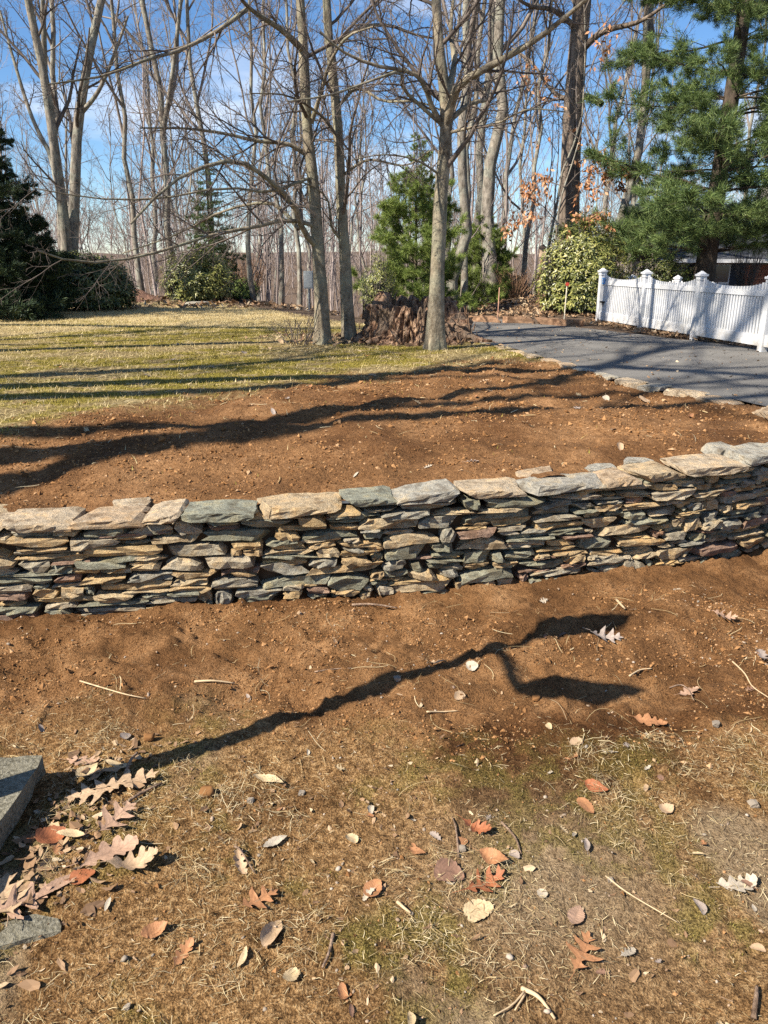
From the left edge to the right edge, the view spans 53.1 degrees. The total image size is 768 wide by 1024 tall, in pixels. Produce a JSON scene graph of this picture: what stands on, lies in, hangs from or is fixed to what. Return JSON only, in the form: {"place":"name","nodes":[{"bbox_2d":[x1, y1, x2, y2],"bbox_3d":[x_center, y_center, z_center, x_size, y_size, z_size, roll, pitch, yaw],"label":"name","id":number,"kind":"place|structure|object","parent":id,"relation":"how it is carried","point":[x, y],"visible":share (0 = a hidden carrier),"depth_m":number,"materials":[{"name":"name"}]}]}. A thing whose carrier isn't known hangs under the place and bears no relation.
{"place":"outdoors","nodes":[
{"label":"outdoors","id":0,"kind":"place"},
{"bbox_2d":[0,547,767,1023],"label":"ground","id":1,"kind":"structure","parent":0,"point":[186,653],"depth_m":2.82,"materials":[{"name":"soil"}]},
{"bbox_2d":[0,872,29,926],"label":"oak leaf","id":2,"kind":"object","parent":1,"relation":"on","point":[5,886],"visible":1,"depth_m":2.40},
{"bbox_2d":[0,755,45,849],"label":"stone step","id":3,"kind":"object","parent":1,"relation":"on","point":[21,777],"visible":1,"depth_m":2.75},
{"bbox_2d":[0,881,51,918],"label":"oak leaf","id":4,"kind":"object","parent":1,"relation":"on","point":[12,901],"visible":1,"depth_m":2.36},
{"bbox_2d":[0,914,61,949],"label":"flat stone","id":5,"kind":"object","parent":1,"relation":"on","point":[28,928],"visible":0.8,"depth_m":2.28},
{"bbox_2d":[27,825,65,843],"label":"fallen leaf","id":6,"kind":"object","parent":1,"relation":"on","point":[47,835],"visible":1,"depth_m":2.62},
{"bbox_2d":[21,874,75,905],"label":"fallen leaf","id":7,"kind":"object","parent":1,"relation":"on","point":[55,884],"visible":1,"depth_m":2.42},
{"bbox_2d":[64,869,94,884],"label":"fallen leaf","id":8,"kind":"object","parent":1,"relation":"on","point":[82,877],"visible":1,"depth_m":2.46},
{"bbox_2d":[63,834,138,867],"bbox_3d":[-0.925,1.119,2.516,0.237,0.029,0.119,-15,26,-32],"label":"oak leaf","id":9,"kind":"object","parent":1,"relation":"on","point":[119,846],"visible":0.98,"depth_m":2.55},
{"bbox_2d":[65,779,138,804],"bbox_3d":[-1.039,1.024,2.812,0.243,0.025,0.148,2,19,7],"label":"oak leaf","id":10,"kind":"object","parent":1,"relation":"on","point":[85,793],"visible":1,"depth_m":2.82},
{"bbox_2d":[0,733,207,990],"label":"leaf scraps","id":11,"kind":"object","parent":1,"relation":"on","point":[88,909],"visible":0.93,"depth_m":2.57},
{"bbox_2d":[84,800,135,834],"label":"oak leaf","id":12,"kind":"object","parent":1,"relation":"on","point":[110,820],"visible":1,"depth_m":2.68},
{"bbox_2d":[93,845,157,869],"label":"oak leaf","id":13,"kind":"object","parent":1,"relation":"on","point":[140,860],"visible":1,"depth_m":2.49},
{"bbox_2d":[91,768,159,789],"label":"oak leaf","id":14,"kind":"object","parent":1,"relation":"on","point":[113,783],"visible":1,"depth_m":2.88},
{"bbox_2d":[136,920,167,938],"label":"beech leaf","id":15,"kind":"object","parent":1,"relation":"on","point":[149,931],"visible":1,"depth_m":2.26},
{"bbox_2d":[172,937,193,967],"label":"oak leaf","id":16,"kind":"object","parent":1,"relation":"on","point":[186,947],"visible":1,"depth_m":2.20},
{"bbox_2d":[230,885,277,908],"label":"oak leaf","id":17,"kind":"object","parent":1,"relation":"on","point":[264,896],"visible":1,"depth_m":2.38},
{"bbox_2d":[257,920,281,952],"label":"beech leaf","id":18,"kind":"object","parent":1,"relation":"on","point":[267,931],"visible":1,"depth_m":2.25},
{"bbox_2d":[0,582,759,1022],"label":"leaf crumbs","id":19,"kind":"object","parent":1,"relation":"on","point":[634,974],"visible":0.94,"depth_m":2.51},
{"bbox_2d":[0,406,767,620],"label":"retaining wall","id":20,"kind":"structure","parent":1,"relation":"on","point":[132,554],"depth_m":4.48,"materials":[{"name":"stone"}]},
{"bbox_2d":[0,716,767,1023],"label":"grass tufts","id":21,"kind":"object","parent":1,"relation":"on","point":[494,888],"visible":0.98,"depth_m":2.50,"materials":[{"name":"plant"}]},
{"bbox_2d":[0,684,767,1023],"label":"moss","id":22,"kind":"object","parent":1,"relation":"on","point":[422,884],"visible":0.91,"depth_m":2.63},
{"bbox_2d":[0,582,767,1023],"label":"soil crumbs","id":23,"kind":"object","parent":1,"relation":"on","point":[270,666],"visible":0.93,"depth_m":3.77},
{"bbox_2d":[6,587,767,1023],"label":"pebbles","id":24,"kind":"object","parent":1,"relation":"on","point":[510,957],"visible":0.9,"depth_m":2.67,"materials":[{"name":"stone"}]},
{"bbox_2d":[428,857,463,881],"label":"fallen leaf","id":25,"kind":"object","parent":1,"relation":"on","point":[442,867],"visible":0.99,"depth_m":2.49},
{"bbox_2d":[463,899,493,921],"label":"fallen leaf","id":26,"kind":"object","parent":1,"relation":"on","point":[476,914],"visible":1,"depth_m":2.35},
{"bbox_2d":[453,864,504,892],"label":"oak leaf","id":27,"kind":"object","parent":1,"relation":"on","point":[498,875],"visible":1,"depth_m":2.45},
{"bbox_2d":[473,847,507,863],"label":"beech leaf","id":28,"kind":"object","parent":1,"relation":"on","point":[490,855],"visible":1,"depth_m":2.53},
{"bbox_2d":[493,986,555,1018],"bbox_3d":[0.371,1.317,2.068,0.168,0.023,0.098,0,18,0],"label":"stick","id":29,"kind":"object","parent":1,"relation":"on","point":[524,990],"visible":1,"depth_m":2.07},
{"bbox_2d":[567,905,584,927],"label":"beech leaf","id":30,"kind":"object","parent":1,"relation":"on","point":[575,914],"visible":1,"depth_m":2.32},
{"bbox_2d":[566,931,602,980],"bbox_3d":[0.550,1.255,2.189,0.170,0.009,0.107,-11,21,-30],"label":"oak leaf","id":31,"kind":"object","parent":1,"relation":"on","point":[585,947],"visible":1,"depth_m":2.20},
{"bbox_2d":[716,873,757,891],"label":"oak leaf","id":32,"kind":"object","parent":1,"relation":"on","point":[752,879],"visible":1,"depth_m":2.45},
{"bbox_2d":[0,251,767,513],"bbox_3d":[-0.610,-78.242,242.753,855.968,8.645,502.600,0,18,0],"label":"terrace ground","id":33,"kind":"structure","parent":0,"point":[606,451],"depth_m":6.17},
{"bbox_2d":[0,116,81,321],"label":"spruce tree","id":34,"kind":"object","parent":33,"relation":"on","point":[15,257],"visible":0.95,"depth_m":16.27,"materials":[{"name":"plant"}]},
{"bbox_2d":[3,0,83,249],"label":"bare tree","id":35,"kind":"object","parent":33,"relation":"on","point":[52,43],"visible":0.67,"depth_m":24.24,"materials":[{"name":"brown plant"}]},
{"bbox_2d":[0,1,106,204],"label":"bare tree","id":36,"kind":"object","parent":33,"relation":"on","point":[67,178],"visible":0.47,"depth_m":39.56,"materials":[{"name":"brown plant"}]},
{"bbox_2d":[10,84,113,252],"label":"bare tree","id":37,"kind":"object","parent":33,"relation":"on","point":[32,177],"visible":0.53,"depth_m":41.59,"materials":[{"name":"brown plant"}]},
{"bbox_2d":[0,0,136,307],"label":"twin trunk tree","id":38,"kind":"object","parent":33,"relation":"on","point":[69,215],"visible":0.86,"depth_m":18.42,"materials":[{"name":"grey plant"}]},
{"bbox_2d":[40,105,116,262],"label":"bare tree","id":39,"kind":"object","parent":33,"relation":"on","point":[94,250],"visible":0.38,"depth_m":48.76,"materials":[{"name":"brown plant"}]},
{"bbox_2d":[37,0,157,291],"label":"bare tree","id":40,"kind":"object","parent":33,"relation":"on","point":[137,262],"visible":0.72,"depth_m":22.09,"materials":[{"name":"grey plant"}]},
{"bbox_2d":[57,249,140,310],"bbox_3d":[-7.116,-5.633,18.711,2.319,1.529,1.846,0,18,0],"label":"rhododendron","id":41,"kind":"object","parent":33,"relation":"on","point":[123,296],"visible":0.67,"depth_m":18.34,"materials":[{"name":"green plant"}]},
{"bbox_2d":[80,76,150,284],"bbox_3d":[-10.701,-12.146,29.640,3.258,8.731,2.124,9,20,20],"label":"bare tree","id":42,"kind":"object","parent":33,"relation":"on","point":[110,160],"visible":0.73,"depth_m":29.12,"materials":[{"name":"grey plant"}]},
{"bbox_2d":[106,19,211,259],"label":"bare tree","id":43,"kind":"object","parent":33,"relation":"on","point":[156,155],"visible":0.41,"depth_m":42.17,"materials":[{"name":"brown plant"}]},
{"bbox_2d":[110,0,211,253],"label":"bare tree","id":44,"kind":"object","parent":33,"relation":"on","point":[175,177],"visible":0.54,"depth_m":34.81,"materials":[{"name":"brown plant"}]},
{"bbox_2d":[115,0,210,294],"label":"bare tree","id":45,"kind":"object","parent":33,"relation":"on","point":[151,150],"visible":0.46,"depth_m":43.42,"materials":[{"name":"brown plant"}]},
{"bbox_2d":[78,0,252,266],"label":"bare tree","id":46,"kind":"object","parent":33,"relation":"on","point":[174,66],"visible":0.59,"depth_m":23.87,"materials":[{"name":"grey plant"}]},
{"bbox_2d":[96,0,260,247],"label":"bare tree","id":47,"kind":"object","parent":33,"relation":"on","point":[190,55],"visible":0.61,"depth_m":26.85,"materials":[{"name":"brown plant"}]},
{"bbox_2d":[157,78,227,251],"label":"bare tree","id":48,"kind":"object","parent":33,"relation":"on","point":[194,186],"visible":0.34,"depth_m":50.90,"materials":[{"name":"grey plant"}]},
{"bbox_2d":[155,242,240,302],"bbox_3d":[-5.332,-6.791,21.924,2.426,1.698,1.973,0,18,0],"label":"rhododendron","id":49,"kind":"object","parent":33,"relation":"on","point":[208,283],"visible":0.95,"depth_m":21.53,"materials":[{"name":"green plant"}]},
{"bbox_2d":[113,0,298,304],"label":"bare tree","id":50,"kind":"object","parent":33,"relation":"on","point":[281,251],"visible":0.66,"depth_m":20.69,"materials":[{"name":"grey plant"}]},
{"bbox_2d":[0,0,427,344],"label":"beech tree","id":51,"kind":"object","parent":33,"relation":"on","point":[322,335],"visible":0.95,"depth_m":10.09,"materials":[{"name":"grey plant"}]},
{"bbox_2d":[182,149,248,292],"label":"spruce tree","id":52,"kind":"object","parent":33,"relation":"on","point":[206,229],"visible":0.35,"depth_m":22.90,"materials":[{"name":"plant"}]},
{"bbox_2d":[218,242,273,292],"bbox_3d":[-4.451,-7.743,24.869,2.070,1.920,2.046,0,18,0],"label":"bare shrub","id":53,"kind":"object","parent":33,"relation":"on","point":[259,283],"visible":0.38,"depth_m":24.69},
{"bbox_2d":[230,275,262,301],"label":"box shrub","id":54,"kind":"object","parent":33,"relation":"on","point":[240,291],"visible":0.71,"depth_m":23.20,"materials":[{"name":"green plant"}]},
{"bbox_2d":[209,0,284,301],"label":"bare tree","id":55,"kind":"object","parent":33,"relation":"on","point":[259,167],"visible":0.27,"depth_m":41.98,"materials":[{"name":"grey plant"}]},
{"bbox_2d":[191,0,328,301],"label":"bare tree","id":56,"kind":"object","parent":33,"relation":"on","point":[248,258],"visible":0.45,"depth_m":21.62,"materials":[{"name":"brown plant"}]},
{"bbox_2d":[215,0,343,310],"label":"bare tree","id":57,"kind":"object","parent":33,"relation":"on","point":[307,243],"visible":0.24,"depth_m":28.29,"materials":[{"name":"grey plant"}]},
{"bbox_2d":[214,0,368,309],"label":"bare tree","id":58,"kind":"object","parent":33,"relation":"on","point":[299,273],"visible":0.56,"depth_m":18.85,"materials":[{"name":"grey plant"}]},
{"bbox_2d":[266,308,321,345],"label":"root suckers","id":59,"kind":"object","parent":33,"relation":"on","point":[307,334],"visible":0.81,"depth_m":11.40,"materials":[{"name":"brown plant"}]},
{"bbox_2d":[0,299,593,462],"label":"lawn grass","id":60,"kind":"structure","parent":33,"relation":"on","point":[132,310],"depth_m":14.50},
{"bbox_2d":[260,4,390,310],"bbox_3d":[-2.124,-14.536,32.980,5.840,13.967,4.715,-8,19,-23],"label":"bare tree","id":61,"kind":"object","parent":33,"relation":"on","point":[355,196],"visible":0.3,"depth_m":32.85,"materials":[{"name":"grey plant"}]},
{"bbox_2d":[116,292,545,316],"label":"wood leaves","id":62,"kind":"object","parent":33,"relation":"on","point":[250,303],"visible":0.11,"depth_m":20.17,"materials":[{"name":"brown plant"}]},
{"bbox_2d":[0,313,679,490],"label":"lawn moss","id":63,"kind":"object","parent":33,"relation":"on","point":[171,361],"visible":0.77,"depth_m":9.75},
{"bbox_2d":[238,0,472,341],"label":"beech tree","id":64,"kind":"object","parent":33,"relation":"on","point":[348,324],"visible":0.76,"depth_m":10.85,"materials":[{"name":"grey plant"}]},
{"bbox_2d":[3,3,708,316],"bbox_3d":[-5.168,-11.009,30.782,40.787,10.190,26.025,0,18,0],"label":"woodland brush","id":65,"kind":"object","parent":33,"relation":"on","point":[268,286],"visible":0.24,"depth_m":23.89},
{"bbox_2d":[227,329,502,348],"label":"stump leaves","id":66,"kind":"object","parent":33,"relation":"on","point":[367,338],"visible":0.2,"depth_m":11.66,"materials":[{"name":"brown plant"}]},
{"bbox_2d":[312,0,431,253],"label":"bare tree","id":67,"kind":"object","parent":33,"relation":"on","point":[365,152],"visible":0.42,"depth_m":23.67,"materials":[{"name":"brown plant"}]},
{"bbox_2d":[0,335,748,487],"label":"bed straw","id":68,"kind":"object","parent":33,"relation":"on","point":[253,381],"visible":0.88,"depth_m":8.52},
{"bbox_2d":[357,247,398,308],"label":"juniper","id":69,"kind":"object","parent":33,"relation":"on","point":[379,283],"visible":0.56,"depth_m":16.33,"materials":[{"name":"green plant"}]},
{"bbox_2d":[0,0,762,310],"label":"woods","id":70,"kind":"object","parent":33,"relation":"on","point":[141,216],"visible":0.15,"depth_m":89.10,"materials":[{"name":"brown plant"}]},
{"bbox_2d":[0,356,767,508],"bbox_3d":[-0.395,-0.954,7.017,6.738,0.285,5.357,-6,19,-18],"label":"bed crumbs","id":71,"kind":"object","parent":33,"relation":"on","point":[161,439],"visible":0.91,"depth_m":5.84,"materials":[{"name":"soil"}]},
{"bbox_2d":[367,47,425,261],"bbox_3d":[0.683,-12.719,31.706,2.668,10.965,4.091,5,18,11],"label":"bare tree","id":72,"kind":"object","parent":33,"relation":"on","point":[394,141],"visible":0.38,"depth_m":30.48,"materials":[{"name":"brown plant"}]},
{"bbox_2d":[351,131,480,310],"bbox_3d":[0.831,-6.317,17.497,3.087,4.199,2.713,7,20,19],"label":"pine tree","id":73,"kind":"object","parent":33,"relation":"on","point":[393,211],"visible":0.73,"depth_m":17.04,"materials":[{"name":"green plant"}]},
{"bbox_2d":[342,291,500,345],"bbox_3d":[0.490,-3.002,12.075,2.829,0.866,2.239,0,18,0],"label":"tree stump","id":74,"kind":"object","parent":33,"relation":"on","point":[387,318],"visible":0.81,"depth_m":11.62,"materials":[{"name":"brown wood"}]},
{"bbox_2d":[361,0,510,258],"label":"bare tree","id":75,"kind":"object","parent":33,"relation":"on","point":[437,137],"visible":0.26,"depth_m":29.87,"materials":[{"name":"grey plant"}]},
{"bbox_2d":[393,28,485,285],"bbox_3d":[2.207,-16.023,38.718,4.776,14.148,5.916,-8,21,-23],"label":"bare tree","id":76,"kind":"object","parent":33,"relation":"on","point":[432,159],"visible":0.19,"depth_m":36.59,"materials":[{"name":"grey plant"}]},
{"bbox_2d":[274,0,610,350],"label":"beech tree","id":77,"kind":"object","parent":33,"relation":"on","point":[447,97],"visible":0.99,"depth_m":9.68,"materials":[{"name":"grey plant"}]},
{"bbox_2d":[406,0,505,307],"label":"bare tree","id":78,"kind":"object","parent":33,"relation":"on","point":[479,182],"visible":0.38,"depth_m":23.23,"materials":[{"name":"brown plant"}]},
{"bbox_2d":[446,0,480,299],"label":"bare tree","id":79,"kind":"object","parent":33,"relation":"on","point":[463,244],"visible":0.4,"depth_m":18.75,"materials":[{"name":"brown plant"}]},
{"bbox_2d":[442,0,508,311],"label":"bare tree","id":80,"kind":"object","parent":33,"relation":"on","point":[464,281],"visible":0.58,"depth_m":18.99,"materials":[{"name":"grey plant"}]},
{"bbox_2d":[445,213,526,311],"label":"pine tree","id":81,"kind":"object","parent":33,"relation":"on","point":[504,257],"visible":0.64,"depth_m":21.38,"materials":[{"name":"green plant"}]},
{"bbox_2d":[454,33,546,300],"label":"bare tree","id":82,"kind":"object","parent":33,"relation":"on","point":[503,164],"visible":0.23,"depth_m":46.40,"materials":[{"name":"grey plant"}]},
{"bbox_2d":[480,0,538,306],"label":"bare tree","id":83,"kind":"object","parent":33,"relation":"on","point":[488,189],"visible":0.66,"depth_m":20.86,"materials":[{"name":"grey plant"}]},
{"bbox_2d":[430,0,592,275],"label":"bare tree","id":84,"kind":"object","parent":33,"relation":"on","point":[522,144],"visible":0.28,"depth_m":23.93,"materials":[{"name":"grey plant"}]},
{"bbox_2d":[495,265,538,297],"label":"bare shrub","id":85,"kind":"object","parent":33,"relation":"on","point":[515,292],"visible":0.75,"depth_m":21.29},
{"bbox_2d":[480,0,568,238],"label":"bare tree","id":86,"kind":"object","parent":33,"relation":"on","point":[509,151],"visible":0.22,"depth_m":38.70,"materials":[{"name":"brown plant"}]},
{"bbox_2d":[484,0,633,297],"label":"bare tree","id":87,"kind":"object","parent":33,"relation":"on","point":[528,228],"visible":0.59,"depth_m":21.88,"materials":[{"name":"grey plant"}]},
{"bbox_2d":[535,317,583,326],"bbox_3d":[3.338,-3.604,14.701,0.963,0.180,0.140,14,23,36],"label":"landscape timber","id":88,"kind":"object","parent":33,"relation":"on","point":[562,322],"visible":0.66,"depth_m":14.60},
{"bbox_2d":[501,22,645,300],"bbox_3d":[4.689,-8.034,18.431,3.925,6.021,2.451,0,18,0],"label":"young beech","id":89,"kind":"object","parent":33,"relation":"on","point":[527,195],"visible":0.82,"depth_m":18.42,"materials":[{"name":"orange plant"}]},
{"bbox_2d":[529,207,635,313],"bbox_3d":[4.292,-5.341,16.460,2.261,2.190,1.872,0,18,0],"label":"rhododendron","id":90,"kind":"object","parent":33,"relation":"on","point":[579,263],"visible":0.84,"depth_m":16.17,"materials":[{"name":"green plant"}]},
{"bbox_2d":[493,0,673,252],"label":"oak tree","id":91,"kind":"object","parent":33,"relation":"on","point":[567,137],"visible":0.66,"depth_m":19.89,"materials":[{"name":"brown plant"}]},
{"bbox_2d":[517,0,663,293],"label":"bare tree","id":92,"kind":"object","parent":33,"relation":"on","point":[569,154],"visible":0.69,"depth_m":19.45,"materials":[{"name":"brown plant"}]},
{"bbox_2d":[467,296,737,317],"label":"bank leaves","id":93,"kind":"object","parent":33,"relation":"on","point":[490,311],"visible":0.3,"depth_m":17.05,"materials":[{"name":"brown plant"}]},
{"bbox_2d":[556,0,655,239],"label":"bare tree","id":94,"kind":"object","parent":33,"relation":"on","point":[636,27],"visible":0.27,"depth_m":36.31,"materials":[{"name":"brown plant"}]},
{"bbox_2d":[580,13,635,234],"bbox_3d":[8.542,-13.095,30.281,2.457,10.758,3.862,11,21,29],"label":"bare tree","id":95,"kind":"object","parent":33,"relation":"on","point":[597,140],"visible":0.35,"depth_m":29.49,"materials":[{"name":"brown plant"}]},
{"bbox_2d":[481,339,744,404],"bbox_3d":[2.004,-2.066,10.223,0.440,0.102,7.399,-6,19,-16],"label":"stone edging","id":96,"kind":"object","parent":33,"relation":"on","point":[667,389],"visible":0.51,"depth_m":7.82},
{"bbox_2d":[609,0,653,271],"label":"bare tree","id":97,"kind":"object","parent":33,"relation":"on","point":[638,152],"visible":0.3,"depth_m":22.72,"materials":[{"name":"grey plant"}]},
{"bbox_2d":[602,2,670,271],"bbox_3d":[10.943,-16.546,34.028,3.754,16.109,5.531,9,20,25],"label":"bare tree","id":98,"kind":"object","parent":33,"relation":"on","point":[625,106],"visible":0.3,"depth_m":33.69,"materials":[{"name":"grey plant"}]},
{"bbox_2d":[581,0,717,276],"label":"bare tree","id":99,"kind":"object","parent":33,"relation":"on","point":[612,184],"visible":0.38,"depth_m":24.30,"materials":[{"name":"grey plant"}]},
{"bbox_2d":[547,0,767,282],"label":"pine tree","id":100,"kind":"object","parent":33,"relation":"on","point":[663,212],"visible":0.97,"depth_m":17.06,"materials":[{"name":"green plant"}]},
{"bbox_2d":[614,253,718,283],"bbox_3d":[6.847,-5.743,18.922,2.774,1.286,1.201,0,18,0],"label":"evergreen shrub","id":101,"kind":"object","parent":33,"relation":"on","point":[663,270],"visible":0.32,"depth_m":18.71,"materials":[{"name":"green plant"}]},
{"bbox_2d":[583,318,756,346],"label":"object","id":102,"kind":"object","parent":33,"relation":"on","point":[613,324],"visible":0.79,"depth_m":13.03,"materials":[{"name":"brown plant"}]},
{"bbox_2d":[595,268,767,351],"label":"picket fence","id":103,"kind":"object","parent":33,"relation":"on","point":[701,305],"visible":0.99,"depth_m":12.09,"materials":[{"name":"white plastic"}]},
{"bbox_2d":[608,187,767,287],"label":"brick house","id":104,"kind":"structure","parent":33,"relation":"on","point":[725,274],"depth_m":23.97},
{"bbox_2d":[715,264,730,285],"bbox_3d":[10.350,-7.169,24.099,0.950,1.150,0.080,0,18,0],"label":"window","id":105,"kind":"structure","parent":104,"relation":"in","point":[723,271],"depth_m":23.97,"materials":[{"name":"grey glass"}]},
{"bbox_2d":[730,240,767,287],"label":"bare shrub","id":106,"kind":"object","parent":33,"relation":"on","point":[753,267],"visible":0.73,"depth_m":21.41,"materials":[{"name":"brown plant"}]},
{"bbox_2d":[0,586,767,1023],"bbox_3d":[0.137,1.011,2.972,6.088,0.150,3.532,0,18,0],"label":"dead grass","id":107,"kind":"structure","parent":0,"point":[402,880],"depth_m":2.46,"materials":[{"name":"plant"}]},
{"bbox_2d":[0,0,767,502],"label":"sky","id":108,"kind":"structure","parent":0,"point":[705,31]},
{"bbox_2d":[4,588,766,929],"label":"root fibres","id":109,"kind":"object","parent":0,"point":[430,716],"visible":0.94,"depth_m":3.39,"materials":[{"name":"plant"}]},
{"bbox_2d":[472,317,767,405],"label":"driveway","id":110,"kind":"structure","parent":0,"point":[709,371],"depth_m":10.08,"materials":[{"name":"asphalt"}]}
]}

